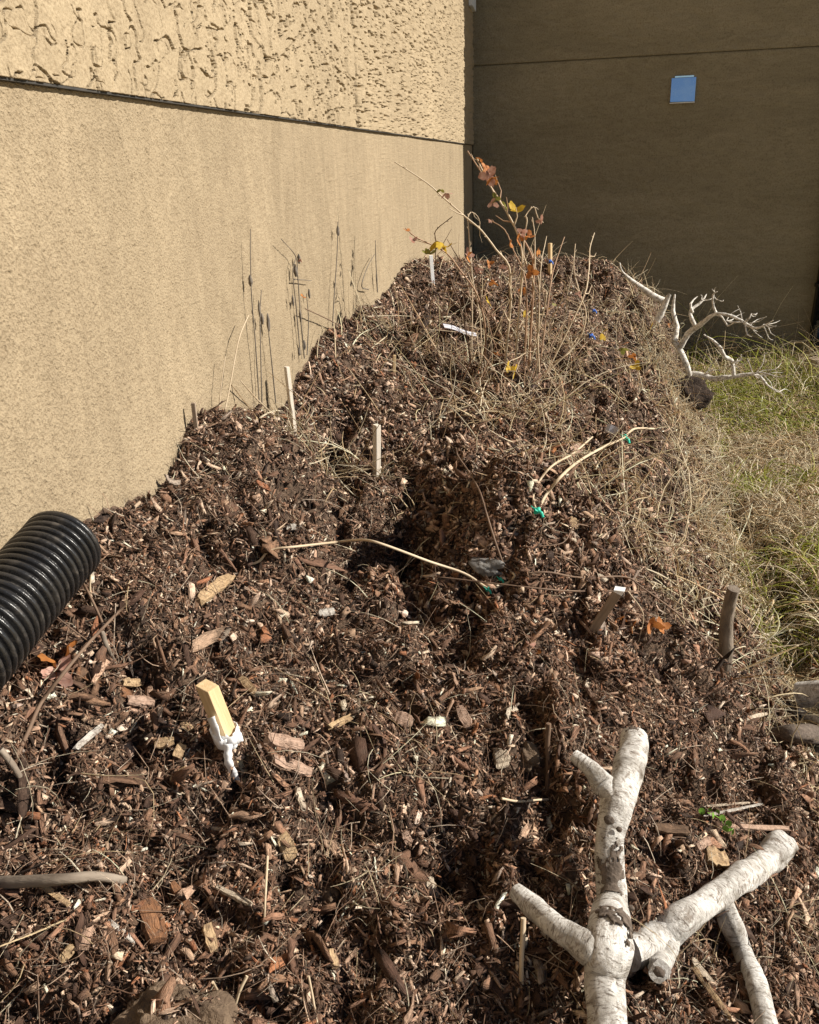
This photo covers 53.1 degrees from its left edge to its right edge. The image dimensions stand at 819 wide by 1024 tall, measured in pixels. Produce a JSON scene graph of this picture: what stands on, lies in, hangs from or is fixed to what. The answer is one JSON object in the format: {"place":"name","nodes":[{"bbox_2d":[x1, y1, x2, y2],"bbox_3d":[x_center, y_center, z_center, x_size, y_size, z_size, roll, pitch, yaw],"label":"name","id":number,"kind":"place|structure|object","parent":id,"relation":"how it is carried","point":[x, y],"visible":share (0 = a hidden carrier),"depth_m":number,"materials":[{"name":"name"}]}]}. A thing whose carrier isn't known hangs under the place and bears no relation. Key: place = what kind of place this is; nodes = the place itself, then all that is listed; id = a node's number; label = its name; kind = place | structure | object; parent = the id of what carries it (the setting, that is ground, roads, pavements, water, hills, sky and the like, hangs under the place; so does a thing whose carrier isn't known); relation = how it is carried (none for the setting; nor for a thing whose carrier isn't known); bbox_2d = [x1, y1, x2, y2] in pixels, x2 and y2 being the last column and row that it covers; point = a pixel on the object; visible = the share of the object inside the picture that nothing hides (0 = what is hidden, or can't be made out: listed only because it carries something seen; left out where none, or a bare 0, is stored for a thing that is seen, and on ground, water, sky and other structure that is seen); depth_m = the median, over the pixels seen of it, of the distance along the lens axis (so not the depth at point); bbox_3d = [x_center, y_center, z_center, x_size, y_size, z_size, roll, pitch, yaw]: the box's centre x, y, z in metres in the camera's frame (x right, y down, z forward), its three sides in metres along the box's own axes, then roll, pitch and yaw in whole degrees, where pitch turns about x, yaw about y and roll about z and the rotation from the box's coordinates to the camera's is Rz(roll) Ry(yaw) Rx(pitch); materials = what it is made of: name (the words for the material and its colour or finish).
{"place":"outdoors","nodes":[
{"label":"outdoors","id":0,"kind":"place"},
{"bbox_2d":[714,412,818,758],"bbox_3d":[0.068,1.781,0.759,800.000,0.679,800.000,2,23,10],"label":"ground","id":1,"kind":"structure","parent":0,"point":[808,709],"depth_m":2.82,"materials":[{"name":"soil"}]},
{"bbox_2d":[0,0,473,548],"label":"stucco wall","id":2,"kind":"structure","parent":1,"relation":"on","point":[160,160],"depth_m":1.75,"materials":[{"name":"paint"}]},
{"bbox_2d":[0,252,818,1023],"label":"mulch chips","id":3,"kind":"object","parent":1,"relation":"on","point":[356,752],"visible":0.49,"depth_m":1.32,"materials":[{"name":"wood"}]},
{"bbox_2d":[0,253,818,1023],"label":"mulch mound","id":4,"kind":"object","parent":1,"relation":"on","point":[392,665],"visible":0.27,"depth_m":1.44,"materials":[{"name":"wood"}]},
{"bbox_2d":[0,747,28,787],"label":"twig","id":5,"kind":"object","parent":4,"relation":"on","point":[8,759],"visible":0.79,"depth_m":0.97,"materials":[{"name":"wood"}]},
{"bbox_2d":[36,653,56,677],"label":"leaf","id":6,"kind":"object","parent":4,"relation":"on","point":[42,657],"visible":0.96,"depth_m":1.12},
{"bbox_2d":[0,511,100,690],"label":"drainage pipe","id":7,"kind":"object","parent":4,"relation":"on","point":[49,562],"visible":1,"depth_m":1.06,"materials":[{"name":"black plastic"}]},
{"bbox_2d":[39,887,70,906],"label":"wood chip","id":8,"kind":"object","parent":4,"relation":"on","point":[58,897],"visible":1,"depth_m":0.90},
{"bbox_2d":[41,654,72,688],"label":"leaf","id":9,"kind":"object","parent":4,"relation":"on","point":[64,681],"visible":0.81,"depth_m":1.14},
{"bbox_2d":[0,871,126,889],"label":"root","id":10,"kind":"object","parent":4,"relation":"on","point":[26,881],"visible":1,"depth_m":0.91,"materials":[{"name":"grey plant"}]},
{"bbox_2d":[58,943,74,962],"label":"wood chip","id":11,"kind":"object","parent":4,"relation":"on","point":[67,950],"visible":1,"depth_m":0.88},
{"bbox_2d":[14,600,130,756],"bbox_3d":[-0.468,0.218,1.127,0.033,0.072,0.278,4,24,14],"label":"twig","id":12,"kind":"object","parent":4,"relation":"on","point":[52,687],"visible":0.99,"depth_m":1.10,"materials":[{"name":"wood"}]},
{"bbox_2d":[73,723,103,749],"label":"wood chip","id":13,"kind":"object","parent":4,"relation":"on","point":[90,735],"visible":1,"depth_m":1.10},
{"bbox_2d":[83,583,103,622],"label":"twig","id":14,"kind":"object","parent":4,"relation":"on","point":[93,603],"visible":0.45,"depth_m":1.22,"materials":[{"name":"wood"}]},
{"bbox_2d":[72,667,133,698],"bbox_3d":[-0.440,0.246,1.178,0.077,0.072,0.017,-11,25,-20],"label":"wood chip","id":15,"kind":"object","parent":4,"relation":"on","point":[101,683],"visible":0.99,"depth_m":1.17,"materials":[{"name":"red plant"}]},
{"bbox_2d":[78,882,137,926],"bbox_3d":[-0.344,0.448,0.936,0.057,0.072,0.010,-1,23,2],"label":"wood chip","id":16,"kind":"object","parent":4,"relation":"on","point":[134,923],"visible":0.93,"depth_m":0.93,"materials":[{"name":"brown plant"}]},
{"bbox_2d":[100,631,116,663],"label":"twig","id":17,"kind":"object","parent":4,"relation":"on","point":[104,640],"visible":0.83,"depth_m":1.20,"materials":[{"name":"wood"}]},
{"bbox_2d":[109,920,135,944],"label":"wood chip","id":18,"kind":"object","parent":4,"relation":"on","point":[128,937],"visible":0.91,"depth_m":0.93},
{"bbox_2d":[120,741,136,757],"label":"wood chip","id":19,"kind":"object","parent":4,"relation":"on","point":[130,747],"visible":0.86,"depth_m":1.16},
{"bbox_2d":[120,677,142,686],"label":"wood chip","id":20,"kind":"object","parent":4,"relation":"on","point":[125,681],"visible":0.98,"depth_m":1.21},
{"bbox_2d":[127,695,154,707],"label":"wood chip","id":21,"kind":"object","parent":4,"relation":"on","point":[140,701],"visible":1,"depth_m":1.20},
{"bbox_2d":[138,897,166,945],"bbox_3d":[-0.303,0.481,0.963,0.028,0.025,0.062,-13,25,-24],"label":"wood chip","id":22,"kind":"object","parent":4,"relation":"on","point":[151,920],"visible":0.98,"depth_m":0.95,"materials":[{"name":"red plant"}]},
{"bbox_2d":[154,736,173,748],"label":"wood chip","id":23,"kind":"object","parent":4,"relation":"on","point":[163,744],"visible":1,"depth_m":1.15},
{"bbox_2d":[111,980,237,1023],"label":"soil clod","id":24,"kind":"object","parent":4,"relation":"on","point":[137,1011],"visible":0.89,"depth_m":0.86,"materials":[{"name":"soil"}]},
{"bbox_2d":[172,742,185,758],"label":"wood chip","id":25,"kind":"object","parent":4,"relation":"on","point":[179,750],"visible":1,"depth_m":1.15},
{"bbox_2d":[170,880,195,915],"bbox_3d":[-0.279,0.475,1.004,0.013,0.010,0.063,-18,28,-33],"label":"wood chip","id":26,"kind":"object","parent":4,"relation":"on","point":[175,887],"visible":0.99,"depth_m":1.00,"materials":[{"name":"red plant"}]},
{"bbox_2d":[180,720,193,731],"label":"wood chip","id":27,"kind":"object","parent":4,"relation":"on","point":[183,725],"visible":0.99,"depth_m":1.21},
{"bbox_2d":[191,402,197,430],"bbox_3d":[-0.464,-0.178,1.785,0.013,0.124,0.008,2,23,10],"label":"wooden stake","id":28,"kind":"object","parent":4,"relation":"on","point":[194,414],"visible":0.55,"depth_m":1.77,"materials":[{"name":"grey wood"}]},
{"bbox_2d":[201,720,210,739],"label":"wood chip","id":29,"kind":"object","parent":4,"relation":"on","point":[205,730],"visible":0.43,"depth_m":1.21,"materials":[{"name":"red plant"}]},
{"bbox_2d":[202,922,217,952],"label":"wood chip","id":30,"kind":"object","parent":4,"relation":"on","point":[207,930],"visible":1,"depth_m":0.96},
{"bbox_2d":[194,573,234,605],"bbox_3d":[-0.339,0.133,1.432,0.028,0.032,0.131,2,23,10],"label":"wood chip","id":31,"kind":"object","parent":4,"relation":"on","point":[224,581],"visible":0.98,"depth_m":1.42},
{"bbox_2d":[196,679,247,783],"bbox_3d":[-0.260,0.316,1.161,0.075,0.153,0.021,12,27,31],"label":"wooden stake","id":32,"kind":"object","parent":4,"relation":"on","point":[212,698],"visible":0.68,"depth_m":1.14,"materials":[{"name":"yellow wood"}]},
{"bbox_2d":[207,716,243,781],"bbox_3d":[-0.255,0.326,1.158,0.040,0.099,0.060,-19,29,-35],"label":"white tape","id":33,"kind":"object","parent":32,"relation":"attached to","point":[226,744],"visible":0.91,"depth_m":1.14,"materials":[{"name":"plastic"}]},
{"bbox_2d":[214,884,252,905],"bbox_3d":[-0.216,0.469,1.003,0.066,0.013,0.009,14,28,34],"label":"wood chip","id":34,"kind":"object","parent":4,"relation":"on","point":[237,897],"visible":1,"depth_m":1.00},
{"bbox_2d":[225,315,248,409],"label":"straw stalk","id":35,"kind":"object","parent":4,"relation":"on","point":[234,362],"visible":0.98,"depth_m":1.97,"materials":[{"name":"plant"}]},
{"bbox_2d":[235,975,247,1002],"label":"dry stalk","id":36,"kind":"object","parent":4,"relation":"on","point":[241,986],"visible":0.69,"depth_m":0.90,"materials":[{"name":"plant"}]},
{"bbox_2d":[238,676,256,693],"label":"wood chip","id":37,"kind":"object","parent":4,"relation":"on","point":[246,682],"visible":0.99,"depth_m":1.25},
{"bbox_2d":[248,229,259,400],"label":"dried weed","id":38,"kind":"object","parent":4,"relation":"on","point":[250,281],"visible":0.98,"depth_m":2.09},
{"bbox_2d":[258,290,263,403],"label":"dried weed","id":39,"kind":"object","parent":4,"relation":"on","point":[261,316],"visible":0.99,"depth_m":2.17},
{"bbox_2d":[263,855,268,928],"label":"stem","id":40,"kind":"object","parent":4,"relation":"on","point":[266,877],"visible":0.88,"depth_m":0.98,"materials":[{"name":"plant"}]},
{"bbox_2d":[266,313,275,402],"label":"dried weed","id":41,"kind":"object","parent":4,"relation":"on","point":[268,322],"visible":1,"depth_m":2.24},
{"bbox_2d":[263,732,304,751],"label":"wood chip","id":42,"kind":"object","parent":4,"relation":"on","point":[279,742],"visible":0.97,"depth_m":1.17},
{"bbox_2d":[276,831,296,862],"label":"wood chip","id":43,"kind":"object","parent":4,"relation":"on","point":[290,854],"visible":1,"depth_m":1.08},
{"bbox_2d":[284,366,296,434],"bbox_3d":[-0.331,-0.286,2.299,0.015,0.246,0.018,-20,29,-36],"label":"wooden stake","id":44,"kind":"object","parent":4,"relation":"on","point":[288,380],"visible":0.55,"depth_m":2.28,"materials":[{"name":"brown wood"}]},
{"bbox_2d":[271,754,312,776],"bbox_3d":[-0.166,0.358,1.158,0.058,0.051,0.020,-11,25,-21],"label":"wood chip","id":45,"kind":"object","parent":4,"relation":"on","point":[283,764],"visible":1,"depth_m":1.15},
{"bbox_2d":[281,239,311,358],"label":"dried weed","id":46,"kind":"object","parent":4,"relation":"on","point":[295,269],"visible":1,"depth_m":2.48,"materials":[{"name":"brown plant"}]},
{"bbox_2d":[294,787,305,810],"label":"wood chip","id":47,"kind":"object","parent":4,"relation":"on","point":[300,799],"visible":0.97,"depth_m":1.12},
{"bbox_2d":[307,975,317,1022],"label":"dry stalk","id":48,"kind":"object","parent":4,"relation":"on","point":[311,990],"visible":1,"depth_m":0.91,"materials":[{"name":"plant"}]},
{"bbox_2d":[317,608,334,616],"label":"wood chip","id":49,"kind":"object","parent":4,"relation":"on","point":[325,612],"visible":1,"depth_m":1.57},
{"bbox_2d":[319,885,340,905],"bbox_3d":[-0.108,0.512,1.091,0.032,0.029,0.032,2,23,10],"label":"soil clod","id":50,"kind":"object","parent":4,"relation":"on","point":[328,898],"visible":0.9,"depth_m":1.08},
{"bbox_2d":[328,948,339,968],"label":"wood chip","id":51,"kind":"object","parent":4,"relation":"on","point":[335,964],"visible":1,"depth_m":0.97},
{"bbox_2d":[332,223,339,326],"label":"dried weed","id":52,"kind":"object","parent":4,"relation":"on","point":[337,231],"visible":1,"depth_m":2.88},
{"bbox_2d":[326,713,353,729],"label":"wood chip","id":53,"kind":"object","parent":4,"relation":"on","point":[344,719],"visible":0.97,"depth_m":1.25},
{"bbox_2d":[252,539,486,587],"bbox_3d":[-0.073,0.117,1.617,0.370,0.150,0.312,10,26,25],"label":"twig","id":54,"kind":"object","parent":4,"relation":"on","point":[385,545],"visible":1,"depth_m":1.65,"materials":[{"name":"wood"}]},
{"bbox_2d":[361,240,377,291],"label":"dried weed","id":55,"kind":"object","parent":4,"relation":"on","point":[376,271],"visible":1,"depth_m":3.50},
{"bbox_2d":[373,424,380,476],"bbox_3d":[-0.091,-0.139,2.268,0.023,0.216,0.027,-18,28,-33],"label":"wooden stake","id":56,"kind":"object","parent":4,"relation":"on","point":[377,446],"visible":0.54,"depth_m":2.25,"materials":[{"name":"brown wood"}]},
{"bbox_2d":[394,711,414,727],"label":"wood chip","id":57,"kind":"object","parent":4,"relation":"on","point":[401,717],"visible":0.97,"depth_m":1.27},
{"bbox_2d":[401,829,412,844],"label":"wood chip","id":58,"kind":"object","parent":4,"relation":"on","point":[404,834],"visible":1,"depth_m":1.18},
{"bbox_2d":[0,254,818,1023],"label":"mulch crumbs","id":59,"kind":"object","parent":4,"relation":"on","point":[76,902],"visible":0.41,"depth_m":1.35,"materials":[{"name":"wood"}]},
{"bbox_2d":[0,206,818,1023],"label":"straw litter","id":60,"kind":"object","parent":4,"relation":"on","point":[698,492],"visible":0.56,"depth_m":1.72,"materials":[{"name":"plant"}]},
{"bbox_2d":[619,263,664,304],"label":"birch branch","id":61,"kind":"object","parent":60,"relation":"on","point":[658,299],"visible":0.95,"depth_m":5.97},
{"bbox_2d":[429,255,434,283],"bbox_3d":[0.116,-1.209,4.180,0.028,0.195,0.018,-7,24,-12],"label":"wooden stake","id":62,"kind":"object","parent":4,"relation":"on","point":[431,266],"visible":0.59,"depth_m":4.16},
{"bbox_2d":[425,875,439,898],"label":"wood chip","id":63,"kind":"object","parent":4,"relation":"on","point":[428,884],"visible":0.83,"depth_m":1.18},
{"bbox_2d":[443,324,476,335],"bbox_3d":[0.223,-0.805,3.623,0.197,0.081,0.024,-20,29,-36],"label":"plant tag","id":64,"kind":"object","parent":4,"relation":"on","point":[448,326],"visible":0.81,"depth_m":3.60,"materials":[{"name":"plastic"}]},
{"bbox_2d":[456,705,471,729],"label":"wood chip","id":65,"kind":"object","parent":4,"relation":"on","point":[465,719],"visible":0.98,"depth_m":1.32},
{"bbox_2d":[455,448,507,572],"bbox_3d":[0.150,-0.023,1.876,0.040,0.154,0.450,-5,23,-7],"label":"twig","id":66,"kind":"object","parent":4,"relation":"on","point":[486,513],"visible":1,"depth_m":1.71,"materials":[{"name":"wood"}]},
{"bbox_2d":[468,557,504,576],"bbox_3d":[0.165,0.111,1.720,0.082,0.039,0.057,2,23,10],"label":"stone","id":67,"kind":"object","parent":4,"relation":"on","point":[484,566],"visible":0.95,"depth_m":1.70,"materials":[{"name":"stone"}]},
{"bbox_2d":[473,534,511,555],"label":"wood chip","id":68,"kind":"object","parent":4,"relation":"on","point":[481,540],"visible":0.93,"depth_m":1.73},
{"bbox_2d":[492,747,510,768],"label":"wood chip","id":69,"kind":"object","parent":4,"relation":"on","point":[498,757],"visible":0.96,"depth_m":1.31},
{"bbox_2d":[373,151,670,460],"bbox_3d":[0.870,-1.327,4.689,1.190,1.366,4.653,5,24,17],"label":"shrub","id":70,"kind":"object","parent":4,"relation":"on","point":[489,178],"visible":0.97,"depth_m":3.17,"materials":[{"name":"brown plant"}]},
{"bbox_2d":[519,917,525,987],"bbox_3d":[0.139,0.540,1.007,0.007,0.072,0.045,2,23,10],"label":"stick","id":71,"kind":"object","parent":4,"relation":"on","point":[522,947],"visible":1,"depth_m":1.00,"materials":[{"name":"wood"}]},
{"bbox_2d":[501,797,548,802],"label":"twig","id":72,"kind":"object","parent":4,"relation":"on","point":[521,801],"visible":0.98,"depth_m":1.26,"materials":[{"name":"wood"}]},
{"bbox_2d":[518,741,540,772],"bbox_3d":[0.193,0.401,1.351,0.049,0.060,0.044,2,23,10],"label":"stone","id":73,"kind":"object","parent":4,"relation":"on","point":[530,756],"visible":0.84,"depth_m":1.34,"materials":[{"name":"stone"}]},
{"bbox_2d":[437,576,655,592],"bbox_3d":[0.342,0.184,1.778,0.562,0.168,0.121,-10,24,-18],"label":"vine","id":74,"kind":"object","parent":4,"relation":"on","point":[532,587],"visible":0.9,"depth_m":1.69,"materials":[{"name":"brown plant"}]},
{"bbox_2d":[545,722,550,791],"bbox_3d":[0.226,0.405,1.341,0.011,0.129,0.032,2,23,10],"label":"stick","id":75,"kind":"object","parent":4,"relation":"on","point":[547,746],"visible":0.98,"depth_m":1.34,"materials":[{"name":"wood"}]},
{"bbox_2d":[548,243,551,275],"bbox_3d":[1.053,-1.870,6.134,0.026,0.277,0.033,-20,29,-36],"label":"wooden stake","id":76,"kind":"object","parent":4,"relation":"on","point":[550,257],"visible":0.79,"depth_m":6.11,"materials":[{"name":"brown wood"}]},
{"bbox_2d":[532,436,592,507],"bbox_3d":[0.448,-0.153,2.251,0.024,0.230,1.062,6,24,18],"label":"cane","id":77,"kind":"object","parent":4,"relation":"on","point":[558,461],"visible":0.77,"depth_m":1.90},
{"bbox_2d":[509,727,648,1023],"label":"birch branch","id":78,"kind":"object","parent":4,"relation":"on","point":[600,948],"visible":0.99,"depth_m":1.03,"materials":[{"name":"white wood"}]},
{"bbox_2d":[585,686,601,707],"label":"wood chip","id":79,"kind":"object","parent":4,"relation":"on","point":[590,693],"visible":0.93,"depth_m":1.59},
{"bbox_2d":[539,524,653,576],"bbox_3d":[0.465,0.120,1.928,0.024,0.292,0.528,19,31,40],"label":"vine","id":80,"kind":"object","parent":4,"relation":"on","point":[568,536],"visible":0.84,"depth_m":1.76,"materials":[{"name":"brown plant"}]},
{"bbox_2d":[540,427,654,507],"bbox_3d":[0.665,-0.206,2.733,0.080,0.496,2.135,7,25,21],"label":"cane","id":81,"kind":"object","parent":4,"relation":"on","point":[555,482],"visible":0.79,"depth_m":2.32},
{"bbox_2d":[585,586,625,635],"bbox_3d":[0.397,0.226,1.706,0.102,0.179,0.020,18,30,39],"label":"wooden stake","id":82,"kind":"object","parent":4,"relation":"on","point":[616,594],"visible":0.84,"depth_m":1.68,"materials":[{"name":"brown wood"}]},
{"bbox_2d":[605,424,617,434],"bbox_3d":[0.738,-0.301,2.986,0.051,0.035,0.020,13,27,31],"label":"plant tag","id":83,"kind":"object","parent":4,"relation":"on","point":[611,428],"visible":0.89,"depth_m":2.98,"materials":[{"name":"plastic"}]},
{"bbox_2d":[518,571,727,661],"bbox_3d":[0.576,0.288,1.907,0.748,0.506,0.134,-15,26,-28],"label":"vine","id":84,"kind":"object","parent":4,"relation":"on","point":[659,624],"visible":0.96,"depth_m":1.83,"materials":[{"name":"brown plant"}]},
{"bbox_2d":[654,294,670,322],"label":"birch branch","id":85,"kind":"object","parent":4,"relation":"on","point":[659,316],"visible":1,"depth_m":5.82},
{"bbox_2d":[654,823,689,835],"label":"wood chip","id":86,"kind":"object","parent":4,"relation":"on","point":[674,829],"visible":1,"depth_m":1.30,"materials":[{"name":"brown plant"}]},
{"bbox_2d":[668,376,713,412],"bbox_3d":[1.912,-0.803,5.681,0.306,0.278,0.277,-8,24,-13],"label":"root ball","id":87,"kind":"object","parent":4,"relation":"on","point":[698,384],"visible":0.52,"depth_m":5.60,"materials":[{"name":"soil"}]},
{"bbox_2d":[694,836,711,850],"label":"wood chip","id":88,"kind":"object","parent":4,"relation":"on","point":[705,841],"visible":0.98,"depth_m":1.32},
{"bbox_2d":[690,961,730,1020],"bbox_3d":[0.408,0.650,1.117,0.009,0.066,0.133,-3,23,-1],"label":"wood chip","id":89,"kind":"object","parent":4,"relation":"on","point":[696,971],"visible":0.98,"depth_m":1.11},
{"bbox_2d":[630,830,798,1023],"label":"birch log","id":90,"kind":"object","parent":4,"relation":"on","point":[678,924],"visible":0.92,"depth_m":1.17,"materials":[{"name":"white wood"}]},
{"bbox_2d":[702,845,729,868],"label":"wood chip","id":91,"kind":"object","parent":4,"relation":"on","point":[720,859],"visible":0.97,"depth_m":1.32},
{"bbox_2d":[699,808,733,834],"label":"green weed","id":92,"kind":"object","parent":4,"relation":"on","point":[722,818],"visible":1,"depth_m":1.37,"materials":[{"name":"green plant"}]},
{"bbox_2d":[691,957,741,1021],"bbox_3d":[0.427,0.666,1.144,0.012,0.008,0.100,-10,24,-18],"label":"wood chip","id":93,"kind":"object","parent":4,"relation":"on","point":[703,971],"visible":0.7,"depth_m":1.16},
{"bbox_2d":[717,585,739,676],"bbox_3d":[0.832,0.323,2.147,0.043,0.312,0.080,14,28,32],"label":"wooden stake","id":94,"kind":"object","parent":4,"relation":"on","point":[726,645],"visible":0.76,"depth_m":2.12,"materials":[{"name":"wood"}]},
{"bbox_2d":[704,801,754,806],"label":"wood chip","id":95,"kind":"object","parent":4,"relation":"on","point":[727,804],"visible":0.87,"depth_m":1.64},
{"bbox_2d":[671,287,790,395],"bbox_3d":[2.243,-1.202,5.754,0.878,0.785,0.503,9,26,25],"label":"birch branch","id":96,"kind":"object","parent":4,"relation":"on","point":[689,332],"visible":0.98,"depth_m":5.81,"materials":[{"name":"wood"}]},
{"bbox_2d":[704,803,762,815],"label":"wood chip","id":97,"kind":"object","parent":4,"relation":"on","point":[738,808],"visible":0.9,"depth_m":1.50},
{"bbox_2d":[726,824,791,830],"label":"wood chip","id":98,"kind":"object","parent":4,"relation":"on","point":[765,827],"visible":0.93,"depth_m":1.48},
{"bbox_2d":[472,0,818,360],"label":"stucco wall","id":99,"kind":"structure","parent":1,"relation":"on","point":[584,130],"depth_m":7.19,"materials":[{"name":"paint"}]},
{"bbox_2d":[669,75,695,103],"bbox_3d":[2.325,-3.590,6.958,0.206,0.208,0.035,2,23,10],"label":"vent cover","id":100,"kind":"object","parent":99,"relation":"attached to","point":[682,90],"visible":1,"depth_m":6.96,"materials":[{"name":"blue plastic"}]},
{"bbox_2d":[810,268,818,353],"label":"downspout","id":101,"kind":"object","parent":99,"relation":"attached to","point":[814,321],"visible":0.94,"depth_m":7.41,"materials":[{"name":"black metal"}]},
{"bbox_2d":[668,281,818,683],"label":"dry grass","id":102,"kind":"structure","parent":1,"relation":"on","point":[801,458],"depth_m":4.87,"materials":[{"name":"plant"}]},
{"bbox_2d":[675,299,818,674],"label":"green grass","id":103,"kind":"structure","parent":1,"relation":"on","point":[742,395],"depth_m":5.87,"materials":[{"name":"plant"}]},
{"bbox_2d":[767,723,818,745],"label":"grey log","id":104,"kind":"object","parent":1,"relation":"on","point":[804,730],"visible":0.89,"depth_m":2.32,"materials":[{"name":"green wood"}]},
{"bbox_2d":[793,680,818,707],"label":"cut log","id":105,"kind":"object","parent":1,"relation":"on","point":[810,689],"visible":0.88,"depth_m":2.60,"materials":[{"name":"grey wood"}]},
{"bbox_2d":[794,707,818,724],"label":"birch twig","id":106,"kind":"object","parent":1,"relation":"on","point":[811,717],"visible":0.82,"depth_m":2.60,"materials":[{"name":"wood"}]},
{"bbox_2d":[806,357,818,376],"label":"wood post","id":107,"kind":"object","parent":1,"relation":"on","point":[816,361],"visible":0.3,"depth_m":7.01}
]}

